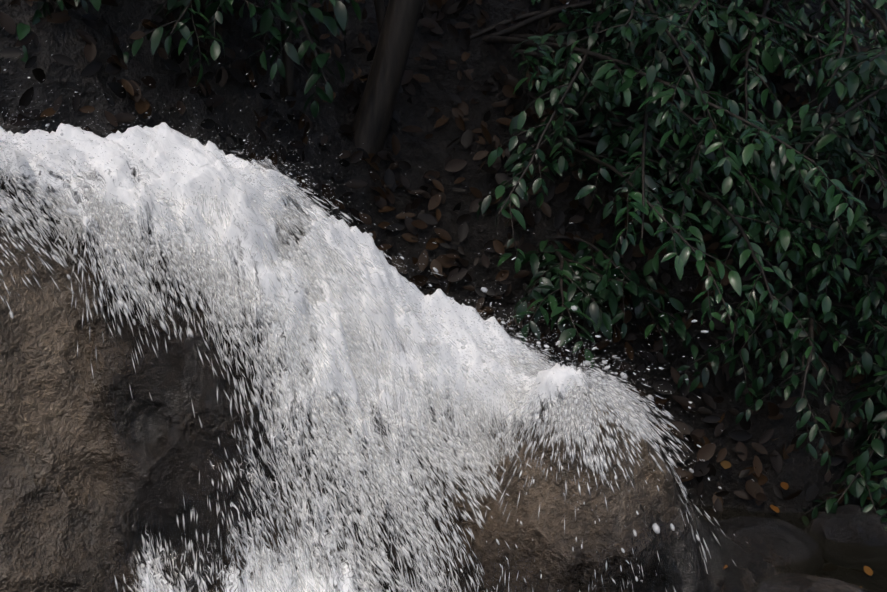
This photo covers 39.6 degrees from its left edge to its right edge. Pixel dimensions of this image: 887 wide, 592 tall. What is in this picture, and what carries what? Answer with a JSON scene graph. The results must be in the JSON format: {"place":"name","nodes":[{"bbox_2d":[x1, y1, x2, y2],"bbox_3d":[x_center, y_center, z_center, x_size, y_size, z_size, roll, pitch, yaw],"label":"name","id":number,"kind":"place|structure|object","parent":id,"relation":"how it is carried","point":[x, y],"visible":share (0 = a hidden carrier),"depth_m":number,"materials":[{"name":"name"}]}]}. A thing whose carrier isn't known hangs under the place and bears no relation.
{"place":"outdoors","nodes":[
{"label":"outdoors","id":0,"kind":"place"},
{"bbox_2d":[0,122,690,591],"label":"cascade water","id":1,"kind":"structure","parent":0,"point":[164,144],"depth_m":2.92,"materials":[{"name":"white liquid"}]},
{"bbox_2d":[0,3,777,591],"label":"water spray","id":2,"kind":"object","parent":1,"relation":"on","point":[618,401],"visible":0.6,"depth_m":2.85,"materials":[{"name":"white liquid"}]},
{"bbox_2d":[0,0,886,591],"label":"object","id":3,"kind":"structure","parent":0,"point":[100,462],"depth_m":3.00,"materials":[{"name":"stone"}]},
{"bbox_2d":[17,0,100,61],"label":"leafy branch","id":4,"kind":"object","parent":3,"relation":"on","point":[23,29],"visible":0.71,"depth_m":3.51,"materials":[{"name":"green plant"}]},
{"bbox_2d":[201,0,219,61],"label":"leafy branch","id":5,"kind":"object","parent":3,"relation":"on","point":[211,31],"visible":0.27,"depth_m":3.92,"materials":[{"name":"green plant"}]},
{"bbox_2d":[123,0,360,117],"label":"leafy branch","id":6,"kind":"object","parent":3,"relation":"on","point":[266,21],"visible":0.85,"depth_m":3.80,"materials":[{"name":"green plant"}]},
{"bbox_2d":[0,69,754,591],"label":"water droplets","id":7,"kind":"object","parent":3,"relation":"on","point":[426,363],"visible":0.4,"depth_m":2.96},
{"bbox_2d":[352,0,423,154],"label":"tree","id":8,"kind":"object","parent":3,"relation":"on","point":[373,118],"visible":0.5,"depth_m":4.27,"materials":[{"name":"brown plant"}]},
{"bbox_2d":[0,0,886,511],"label":"ground","id":9,"kind":"structure","parent":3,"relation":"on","point":[436,198],"depth_m":4.19,"materials":[{"name":"brown soil"}]},
{"bbox_2d":[498,235,697,368],"bbox_3d":[0.508,0.041,4.083,0.661,0.350,0.807,1,20,2],"label":"leafy branch","id":10,"kind":"object","parent":3,"relation":"on","point":[563,271],"visible":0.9,"depth_m":4.01,"materials":[{"name":"green plant"}]},
{"bbox_2d":[477,0,771,287],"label":"leafy branch","id":11,"kind":"object","parent":3,"relation":"on","point":[660,31],"visible":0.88,"depth_m":3.92,"materials":[{"name":"green plant"}]},
{"bbox_2d":[469,0,886,279],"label":"leafy branch","id":12,"kind":"object","parent":3,"relation":"on","point":[795,157],"visible":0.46,"depth_m":4.07,"materials":[{"name":"green plant"}]},
{"bbox_2d":[515,91,885,341],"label":"leafy branch","id":13,"kind":"object","parent":3,"relation":"on","point":[685,246],"visible":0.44,"depth_m":4.10,"materials":[{"name":"green plant"}]},
{"bbox_2d":[596,0,886,213],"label":"leafy branch","id":14,"kind":"object","parent":3,"relation":"on","point":[838,35],"visible":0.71,"depth_m":4.12,"materials":[{"name":"green plant"}]},
{"bbox_2d":[635,122,886,351],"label":"leafy branch","id":15,"kind":"object","parent":3,"relation":"on","point":[857,155],"visible":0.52,"depth_m":4.00,"materials":[{"name":"green plant"}]},
{"bbox_2d":[649,278,886,471],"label":"leafy branch","id":16,"kind":"object","parent":3,"relation":"on","point":[797,344],"visible":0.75,"depth_m":3.92,"materials":[{"name":"green plant"}]},
{"bbox_2d":[650,188,886,364],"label":"leafy branch","id":17,"kind":"object","parent":3,"relation":"on","point":[743,244],"visible":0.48,"depth_m":3.91,"materials":[{"name":"green plant"}]},
{"bbox_2d":[689,214,886,410],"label":"leafy branch","id":18,"kind":"object","parent":3,"relation":"on","point":[863,223],"visible":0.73,"depth_m":4.01,"materials":[{"name":"green plant"}]},
{"bbox_2d":[716,29,886,219],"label":"leafy branch","id":19,"kind":"object","parent":3,"relation":"on","point":[865,64],"visible":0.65,"depth_m":3.85,"materials":[{"name":"green plant"}]},
{"bbox_2d":[803,359,886,530],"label":"leafy branch","id":20,"kind":"object","parent":3,"relation":"on","point":[863,486],"visible":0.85,"depth_m":3.90,"materials":[{"name":"green plant"}]},
{"bbox_2d":[693,503,886,591],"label":"stream water","id":21,"kind":"structure","parent":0,"point":[841,561],"depth_m":3.67,"materials":[{"name":"black liquid"}]},
{"bbox_2d":[725,568,756,590],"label":"pool rock","id":22,"kind":"object","parent":21,"relation":"on","point":[744,577],"visible":0.12,"depth_m":3.48,"materials":[{"name":"stone"}]},
{"bbox_2d":[709,516,818,566],"bbox_3d":[0.933,0.789,3.743,0.425,0.216,0.274,1,20,2],"label":"pool rock","id":23,"kind":"object","parent":21,"relation":"on","point":[773,542],"visible":0.35,"depth_m":3.67,"materials":[{"name":"stone"}]},
{"bbox_2d":[720,438,886,587],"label":"fallen leaves","id":24,"kind":"object","parent":21,"relation":"on","point":[785,486],"visible":0.33,"depth_m":3.90,"materials":[{"name":"orange plant"}]},
{"bbox_2d":[751,573,871,591],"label":"pool rock","id":25,"kind":"object","parent":21,"relation":"on","point":[787,582],"visible":0.98,"depth_m":3.44,"materials":[{"name":"stone"}]},
{"bbox_2d":[811,505,886,545],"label":"pool rock","id":26,"kind":"object","parent":21,"relation":"on","point":[847,523],"visible":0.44,"depth_m":3.78,"materials":[{"name":"stone"}]}
]}

